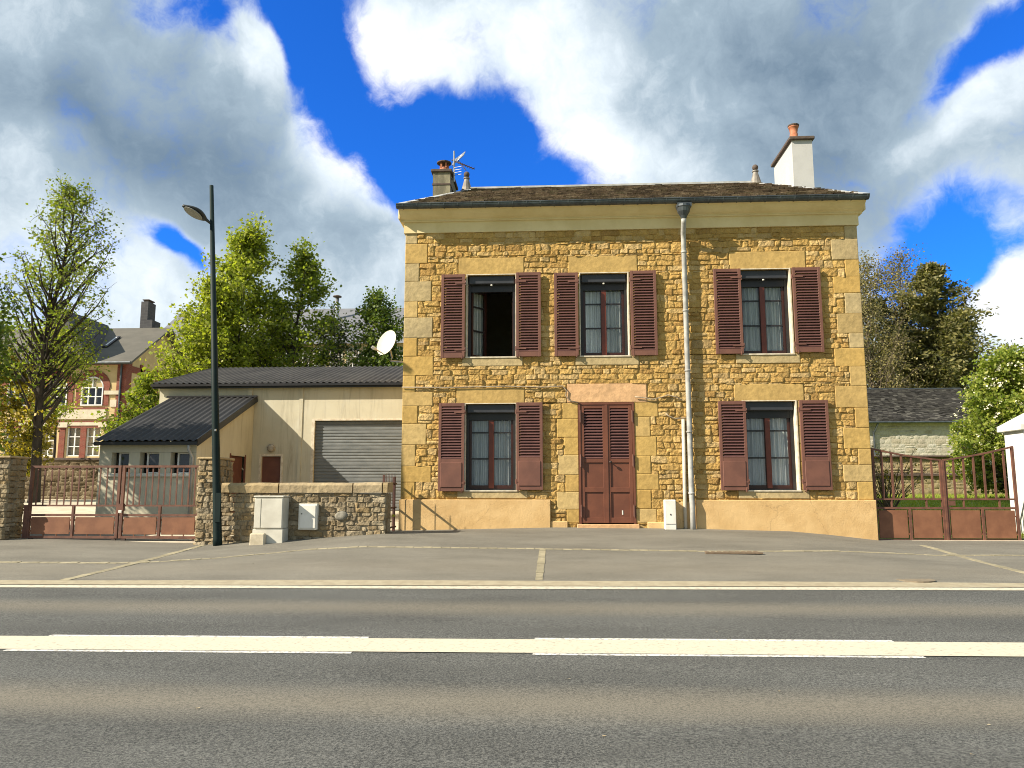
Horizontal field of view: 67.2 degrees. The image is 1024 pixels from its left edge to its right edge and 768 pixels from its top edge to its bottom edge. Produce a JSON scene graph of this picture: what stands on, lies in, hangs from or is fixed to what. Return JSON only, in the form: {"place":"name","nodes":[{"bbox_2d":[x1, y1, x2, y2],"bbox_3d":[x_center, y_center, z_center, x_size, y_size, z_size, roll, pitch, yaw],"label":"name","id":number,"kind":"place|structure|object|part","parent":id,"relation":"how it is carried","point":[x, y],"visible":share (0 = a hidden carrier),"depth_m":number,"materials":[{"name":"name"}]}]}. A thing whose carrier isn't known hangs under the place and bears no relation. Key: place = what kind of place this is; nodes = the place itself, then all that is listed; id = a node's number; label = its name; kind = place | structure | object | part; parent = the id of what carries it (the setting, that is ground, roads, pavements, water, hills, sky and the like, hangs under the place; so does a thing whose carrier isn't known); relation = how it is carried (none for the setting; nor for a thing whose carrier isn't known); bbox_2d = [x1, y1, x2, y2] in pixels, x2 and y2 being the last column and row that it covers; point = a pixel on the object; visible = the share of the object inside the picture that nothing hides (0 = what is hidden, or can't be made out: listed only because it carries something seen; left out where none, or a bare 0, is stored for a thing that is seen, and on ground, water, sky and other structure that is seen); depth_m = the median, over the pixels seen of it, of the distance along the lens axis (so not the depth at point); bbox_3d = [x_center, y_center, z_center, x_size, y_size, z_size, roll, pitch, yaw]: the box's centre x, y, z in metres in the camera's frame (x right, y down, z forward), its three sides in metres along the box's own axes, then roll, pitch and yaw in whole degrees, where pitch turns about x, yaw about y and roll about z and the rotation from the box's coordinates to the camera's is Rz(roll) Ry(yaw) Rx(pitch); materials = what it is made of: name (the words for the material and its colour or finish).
{"place":"outdoors","nodes":[
{"label":"outdoors","id":0,"kind":"place"},
{"bbox_2d":[21,499,398,539],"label":"yard","id":1,"kind":"structure","parent":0,"point":[61,509],"depth_m":22.30,"materials":[{"name":"grey concrete"}]},
{"bbox_2d":[0,257,32,455],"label":"lime tree","id":2,"kind":"object","parent":1,"relation":"on","point":[6,329],"visible":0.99,"depth_m":17.57,"materials":[{"name":"green plant"}]},
{"bbox_2d":[0,347,59,476],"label":"hazel shrub","id":3,"kind":"object","parent":1,"relation":"on","point":[24,441],"visible":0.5,"depth_m":24.94,"materials":[{"name":"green plant"}]},
{"bbox_2d":[4,319,103,457],"bbox_3d":[-22.496,1.095,37.196,3.780,8.848,5.050,0,-8,3],"label":"young ash tree","id":4,"kind":"object","parent":1,"relation":"on","point":[57,411],"visible":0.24,"depth_m":37.37,"materials":[{"name":"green plant"}]},
{"bbox_2d":[24,458,98,498],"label":"garden wall","id":5,"kind":"structure","parent":1,"relation":"on","point":[72,461],"depth_m":27.73,"materials":[{"name":"stone"}]},
{"bbox_2d":[0,169,123,502],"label":"maple tree","id":6,"kind":"object","parent":1,"relation":"on","point":[43,369],"visible":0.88,"depth_m":25.30,"materials":[{"name":"green plant"}]},
{"bbox_2d":[0,299,189,457],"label":"old school","id":7,"kind":"object","parent":1,"relation":"on","point":[124,349],"visible":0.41,"depth_m":48.02,"materials":[{"name":"beige brick"}]},
{"bbox_2d":[7,384,28,405],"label":"window","id":8,"kind":"structure","parent":7,"relation":"in","point":[9,384],"depth_m":48.35,"materials":[{"name":"white glass"}]},
{"bbox_2d":[43,433,53,455],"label":"window","id":9,"kind":"structure","parent":7,"relation":"in","point":[53,433],"depth_m":47.65,"materials":[{"name":"white glass"}]},
{"bbox_2d":[56,379,66,404],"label":"window","id":10,"kind":"structure","parent":7,"relation":"in","point":[65,401],"depth_m":48.17,"materials":[{"name":"white glass"}]},
{"bbox_2d":[66,428,79,455],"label":"window","id":11,"kind":"structure","parent":7,"relation":"in","point":[69,436],"depth_m":47.65,"materials":[{"name":"white wood"}]},
{"bbox_2d":[80,376,103,405],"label":"window","id":12,"kind":"structure","parent":7,"relation":"in","point":[96,399],"depth_m":47.97,"materials":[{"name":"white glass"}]},
{"bbox_2d":[85,428,100,455],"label":"window","id":13,"kind":"structure","parent":7,"relation":"in","point":[88,436],"depth_m":47.56,"materials":[{"name":"white wood"}]},
{"bbox_2d":[90,367,159,450],"bbox_3d":[-13.849,1.908,28.104,2.779,5.106,2.708,6,-10,-39],"label":"elder shrub","id":14,"kind":"object","parent":1,"relation":"on","point":[140,388],"visible":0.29,"depth_m":27.97,"materials":[{"name":"green plant"}]},
{"bbox_2d":[91,395,257,525],"bbox_3d":[-8.701,2.024,20.131,2.655,3.884,3.615,0,-8,3],"label":"lean to","id":15,"kind":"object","parent":1,"relation":"on","point":[146,437],"visible":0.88,"depth_m":18.93,"materials":[{"name":"beige paint"}]},
{"bbox_2d":[118,453,128,472],"bbox_3d":[-9.415,1.919,18.751,0.391,0.492,0.050,0,-8,3],"label":"window","id":16,"kind":"structure","parent":15,"relation":"in","point":[120,454],"depth_m":18.75,"materials":[{"name":"grey glass"}]},
{"bbox_2d":[146,453,158,472],"bbox_3d":[-8.695,1.915,18.710,0.434,0.491,0.050,0,-8,3],"label":"window","id":17,"kind":"structure","parent":15,"relation":"in","point":[148,454],"depth_m":18.71,"materials":[{"name":"grey glass"}]},
{"bbox_2d":[177,453,188,472],"bbox_3d":[-7.938,1.911,18.667,0.429,0.490,0.050,0,-8,3],"label":"window","id":18,"kind":"structure","parent":15,"relation":"in","point":[178,462],"depth_m":18.67,"materials":[{"name":"grey glass"}]},
{"bbox_2d":[230,453,245,512],"bbox_3d":[-7.484,2.977,20.770,0.140,2.170,1.050,0,-8,3],"label":"door","id":19,"kind":"structure","parent":15,"relation":"in","point":[237,465],"depth_m":21.06,"materials":[{"name":"brown wood"}]},
{"bbox_2d":[139,264,258,401],"bbox_3d":[-12.113,0.016,30.657,4.788,9.470,4.818,0,-8,3],"label":"willow tree","id":20,"kind":"object","parent":1,"relation":"on","point":[190,333],"visible":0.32,"depth_m":30.26,"materials":[{"name":"green plant"}]},
{"bbox_2d":[169,211,302,373],"bbox_3d":[-11.438,-1.262,32.266,5.243,12.378,5.373,7,-10,-41],"label":"poplar tree","id":21,"kind":"object","parent":1,"relation":"on","point":[246,258],"visible":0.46,"depth_m":32.33,"materials":[{"name":"green plant"}]},
{"bbox_2d":[150,366,402,510],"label":"garage","id":22,"kind":"structure","parent":1,"relation":"on","point":[329,424],"depth_m":21.91,"materials":[{"name":"paint"}]},
{"bbox_2d":[258,454,282,482],"bbox_3d":[-6.814,3.038,21.763,0.692,2.120,0.132,0,-8,3],"label":"door","id":23,"kind":"structure","parent":22,"relation":"in","point":[270,465],"depth_m":21.84,"materials":[{"name":"paint"}]},
{"bbox_2d":[310,418,401,510],"bbox_3d":[-2.904,2.567,21.593,5.556,3.208,0.115,0,-8,3],"label":"roller door","id":24,"kind":"structure","parent":22,"relation":"in","point":[342,450],"depth_m":21.81,"materials":[{"name":"paint"}]},
{"bbox_2d":[237,232,342,367],"bbox_3d":[-9.437,-0.922,32.852,4.467,11.824,4.797,0,-8,3],"label":"poplar tree","id":25,"kind":"object","parent":1,"relation":"on","point":[306,272],"visible":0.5,"depth_m":33.37,"materials":[{"name":"green plant"}]},
{"bbox_2d":[301,312,373,366],"bbox_3d":[-8.045,0.935,35.630,5.339,8.778,5.432,0,-8,3],"label":"cherry tree","id":26,"kind":"object","parent":1,"relation":"on","point":[338,342],"visible":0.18,"depth_m":35.64,"materials":[{"name":"green plant"}]},
{"bbox_2d":[338,286,403,366],"bbox_3d":[-5.861,0.394,33.612,4.055,9.381,4.450,5,-9,-30],"label":"cherry tree","id":27,"kind":"object","parent":1,"relation":"on","point":[374,312],"visible":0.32,"depth_m":33.58,"materials":[{"name":"green plant"}]},
{"bbox_2d":[0,587,1023,767],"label":"road","id":28,"kind":"structure","parent":0,"point":[93,709],"depth_m":5.77,"materials":[{"name":"grey asphalt"}]},
{"bbox_2d":[3,635,367,652],"bbox_3d":[-3.010,2.443,7.262,3.204,0.030,0.700,0,-8,3],"label":"road markings dash","id":29,"kind":"object","parent":28,"relation":"on","point":[222,651],"visible":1,"depth_m":7.01,"materials":[{"name":"white paint"}]},
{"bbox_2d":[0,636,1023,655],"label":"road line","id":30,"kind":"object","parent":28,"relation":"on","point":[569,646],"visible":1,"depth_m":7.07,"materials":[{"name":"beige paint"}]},
{"bbox_2d":[0,585,1023,589],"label":"road markings edge line","id":31,"kind":"object","parent":28,"relation":"on","point":[524,587],"visible":1,"depth_m":10.64,"materials":[{"name":"paint"}]},
{"bbox_2d":[533,638,925,657],"bbox_3d":[1.870,2.386,6.991,3.348,0.030,0.700,0,-8,3],"label":"road markings dash","id":32,"kind":"object","parent":28,"relation":"on","point":[756,655],"visible":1,"depth_m":6.74,"materials":[{"name":"white paint"}]},
{"bbox_2d":[0,523,1023,587],"bbox_3d":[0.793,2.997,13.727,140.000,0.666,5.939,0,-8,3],"label":"pavement","id":33,"kind":"structure","parent":0,"point":[382,563],"depth_m":12.91,"materials":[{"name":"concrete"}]},
{"bbox_2d":[0,456,29,539],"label":"boundary wall","id":34,"kind":"structure","parent":33,"relation":"on","point":[13,477],"depth_m":15.77,"materials":[{"name":"stone"}]},
{"bbox_2d":[0,561,118,563],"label":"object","id":35,"kind":"structure","parent":33,"relation":"on","point":[59,562],"depth_m":13.05,"materials":[{"name":"white paint"}]},
{"bbox_2d":[60,545,204,579],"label":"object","id":36,"kind":"structure","parent":33,"relation":"on","point":[117,567],"depth_m":12.85,"materials":[{"name":"white paint"}]},
{"bbox_2d":[134,541,194,542],"bbox_3d":[-8.492,3.336,15.697,4.342,0.275,0.280,0,-8,3],"label":"threshold","id":37,"kind":"object","parent":33,"relation":"on","point":[169,541],"depth_m":15.57,"materials":[{"name":"concrete"}]},
{"bbox_2d":[21,465,199,540],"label":"drive gate","id":38,"kind":"structure","parent":37,"relation":"on","point":[145,526],"depth_m":15.79,"materials":[{"name":"metal"}]},
{"bbox_2d":[182,185,221,545],"bbox_3d":[-6.159,-0.489,15.368,1.097,7.337,0.300,2,-8,-14],"label":"street lamp","id":39,"kind":"object","parent":33,"relation":"on","point":[195,212],"visible":0.99,"depth_m":15.34,"materials":[{"name":"metal"}]},
{"bbox_2d":[214,493,220,521],"bbox_3d":[-5.705,2.394,14.960,0.100,0.560,0.024,0,-8,3],"label":"access door","id":40,"kind":"structure","parent":39,"relation":"in","point":[218,495],"depth_m":14.95,"materials":[{"name":"teal metal"}]},
{"bbox_2d":[193,457,234,544],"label":"gate pier","id":41,"kind":"structure","parent":33,"relation":"on","point":[203,532],"depth_m":15.32,"materials":[{"name":"stone"}]},
{"bbox_2d":[249,496,289,544],"bbox_3d":[-4.685,2.662,14.930,0.609,0.990,0.450,0,-8,3],"label":"utility cabinet","id":42,"kind":"object","parent":33,"relation":"on","point":[271,513],"visible":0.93,"depth_m":14.81,"materials":[{"name":"concrete"}]},
{"bbox_3d":[-4.685,2.487,14.832,0.542,0.550,0.032,0,-8,3],"label":"door","id":43,"kind":"part","parent":42,"relation":"part of","materials":[{"name":"white plastic"}]},
{"bbox_2d":[229,329,313,365],"bbox_3d":[-12.036,1.100,36.707,6.969,8.705,5.911,-3,-8,22],"label":"laurel shrub","id":44,"kind":"object","parent":33,"relation":"on","point":[280,348],"visible":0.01,"depth_m":37.15,"materials":[{"name":"green plant"}]},
{"bbox_2d":[165,295,403,366],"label":"long building","id":45,"kind":"structure","parent":33,"relation":"on","point":[349,315],"depth_m":72.21,"materials":[{"name":"beige brick"}]},
{"bbox_2d":[221,482,392,543],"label":"boundary wall","id":46,"kind":"structure","parent":33,"relation":"on","point":[352,509],"depth_m":15.13,"materials":[{"name":"stone"}]},
{"bbox_2d":[298,504,318,529],"bbox_3d":[-3.979,2.594,15.076,0.374,0.504,0.140,0,-8,3],"label":"service box","id":47,"kind":"object","parent":46,"relation":"attached to","point":[308,515],"visible":1,"depth_m":15.02,"materials":[{"name":"white plastic"}]},
{"bbox_2d":[383,473,396,530],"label":"picket gate","id":48,"kind":"structure","parent":46,"relation":"attached to","point":[393,526],"depth_m":16.13,"materials":[{"name":"metal"}]},
{"bbox_2d":[0,580,1023,586],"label":"kerb","id":49,"kind":"structure","parent":33,"relation":"on","point":[505,583],"depth_m":10.96,"materials":[{"name":"concrete"}]},
{"bbox_2d":[535,549,545,579],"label":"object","id":50,"kind":"object","parent":33,"relation":"on","point":[540,566],"visible":0.98,"depth_m":12.21,"materials":[{"name":"white paint"}]},
{"bbox_2d":[118,546,1023,563],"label":"pavement setts row","id":51,"kind":"object","parent":33,"relation":"on","point":[574,549],"visible":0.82,"depth_m":13.46,"materials":[{"name":"beige stone"}]},
{"bbox_2d":[396,123,878,539],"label":"stone house","id":52,"kind":"structure","parent":33,"relation":"on","point":[636,354],"depth_m":16.61,"materials":[{"name":"stone"}]},
{"bbox_2d":[371,330,402,362],"bbox_3d":[-2.870,-0.874,17.886,1.037,0.798,0.549,5,-9,-33],"label":"satellite dish","id":53,"kind":"object","parent":52,"relation":"attached to","point":[386,342],"visible":0.97,"depth_m":17.94,"materials":[{"name":"metal"}]},
{"bbox_2d":[451,151,474,181],"bbox_3d":[-1.251,-5.652,19.697,0.203,0.834,1.079,7,-10,-41],"label":"tv antenna","id":54,"kind":"object","parent":52,"relation":"attached to","point":[454,160],"visible":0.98,"depth_m":19.86,"materials":[{"name":"metal"}]},
{"bbox_2d":[464,403,516,490],"bbox_3d":[-0.451,1.370,16.686,1.150,1.890,0.418,0,-8,3],"label":"window","id":55,"kind":"structure","parent":52,"relation":"in","point":[490,429],"depth_m":16.76,"materials":[{"name":"paint"}]},
{"bbox_2d":[465,273,516,357],"bbox_3d":[-0.426,-1.451,17.236,1.143,1.880,0.741,0,-8,3],"label":"window","id":56,"kind":"structure","parent":52,"relation":"in","point":[476,305],"depth_m":17.16,"materials":[{"name":"white plastic"}]},
{"bbox_2d":[579,272,630,356],"bbox_3d":[2.015,-1.492,16.939,1.090,1.880,0.419,0,-8,3],"label":"window","id":57,"kind":"structure","parent":52,"relation":"in","point":[603,298],"depth_m":17.01,"materials":[{"name":"white plastic"}]},
{"bbox_2d":[578,402,635,523],"bbox_3d":[2.008,1.669,16.325,1.183,2.569,0.175,0,-8,3],"label":"door","id":58,"kind":"structure","parent":52,"relation":"in","point":[607,485],"depth_m":16.33,"materials":[{"name":"paint"}]},
{"bbox_2d":[739,268,794,354],"bbox_3d":[5.455,-1.539,16.749,1.140,1.900,0.419,0,-8,3],"label":"window","id":59,"kind":"structure","parent":52,"relation":"in","point":[766,303],"depth_m":16.82,"materials":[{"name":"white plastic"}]},
{"bbox_2d":[742,400,800,490],"bbox_3d":[5.440,1.315,16.357,1.150,1.910,0.419,0,-8,3],"label":"window","id":60,"kind":"structure","parent":52,"relation":"in","point":[773,454],"depth_m":16.43,"materials":[{"name":"paint"}]},
{"bbox_2d":[663,500,676,529],"bbox_3d":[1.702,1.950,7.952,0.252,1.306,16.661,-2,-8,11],"label":"meter box","id":61,"kind":"object","parent":33,"relation":"on","point":[669,506],"visible":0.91,"depth_m":15.89,"materials":[{"name":"white plastic"}]},
{"bbox_2d":[705,551,762,553],"bbox_3d":[3.771,2.888,13.248,0.960,0.024,0.440,0,-8,3],"label":"drain grate","id":62,"kind":"object","parent":33,"relation":"on","point":[733,552],"visible":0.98,"depth_m":13.04,"materials":[{"name":"metal"}]},
{"bbox_2d":[858,246,934,387],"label":"birch tree","id":63,"kind":"object","parent":33,"relation":"on","point":[871,360],"visible":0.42,"depth_m":45.95,"materials":[{"name":"green plant"}]},
{"bbox_2d":[863,242,966,387],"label":"birch tree","id":64,"kind":"object","parent":33,"relation":"on","point":[899,279],"visible":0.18,"depth_m":51.63,"materials":[{"name":"brown plant"}]},
{"bbox_2d":[897,579,935,582],"bbox_3d":[5.753,2.815,11.002,0.520,0.058,0.520,0,-8,3],"label":"manhole cover","id":65,"kind":"object","parent":33,"relation":"on","point":[920,580],"visible":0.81,"depth_m":10.86,"materials":[{"name":"metal"}]},
{"bbox_2d":[862,289,977,387],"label":"yew tree","id":66,"kind":"object","parent":33,"relation":"on","point":[893,311],"visible":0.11,"depth_m":50.71,"materials":[{"name":"green plant"}]},
{"bbox_2d":[867,388,983,454],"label":"stone barn","id":67,"kind":"structure","parent":33,"relation":"on","point":[903,420],"depth_m":39.11,"materials":[{"name":"stone"}]},
{"bbox_2d":[871,446,1021,539],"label":"garden gate","id":68,"kind":"structure","parent":33,"relation":"on","point":[1001,524],"depth_m":15.92,"materials":[{"name":"metal"}]},
{"bbox_2d":[870,261,1022,393],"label":"pine tree","id":69,"kind":"object","parent":33,"relation":"on","point":[930,282],"visible":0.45,"depth_m":48.43,"materials":[{"name":"green plant"}]},
{"bbox_2d":[944,330,979,387],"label":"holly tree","id":70,"kind":"object","parent":33,"relation":"on","point":[966,349],"depth_m":52.48,"materials":[{"name":"green plant"}]},
{"bbox_2d":[920,545,1023,573],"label":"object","id":71,"kind":"structure","parent":33,"relation":"on","point":[999,566],"depth_m":12.82,"materials":[{"name":"white paint"}]},
{"bbox_2d":[926,540,1023,540],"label":"threshold","id":72,"kind":"object","parent":33,"relation":"on","point":[974,540],"visible":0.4,"depth_m":15.72,"materials":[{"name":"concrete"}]},
{"bbox_2d":[0,0,1023,389],"label":"sky","id":73,"kind":"structure","parent":0,"point":[319,117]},
{"bbox_2d":[877,493,1023,538],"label":"lawn","id":74,"kind":"structure","parent":0,"point":[942,524],"depth_m":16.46,"materials":[{"name":"green plant"}]},
{"bbox_2d":[871,443,934,509],"bbox_3d":[9.018,2.318,18.844,2.384,1.868,1.597,0,-8,3],"label":"bare shrub","id":75,"kind":"object","parent":74,"relation":"on","point":[889,489],"visible":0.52,"depth_m":18.75,"materials":[{"name":"brown plant"}]},
{"bbox_2d":[874,455,1004,495],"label":"garden wall","id":76,"kind":"structure","parent":74,"relation":"on","point":[928,486],"depth_m":28.98,"materials":[{"name":"stone"}]},
{"bbox_2d":[938,339,1023,496],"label":"viburnum bush","id":77,"kind":"object","parent":74,"relation":"on","point":[996,400],"visible":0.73,"depth_m":24.95,"materials":[{"name":"green plant"}]},
{"bbox_2d":[997,413,1023,539],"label":"gate pillar","id":78,"kind":"structure","parent":74,"relation":"on","point":[1012,430],"depth_m":16.69,"materials":[{"name":"white paint"}]}
]}

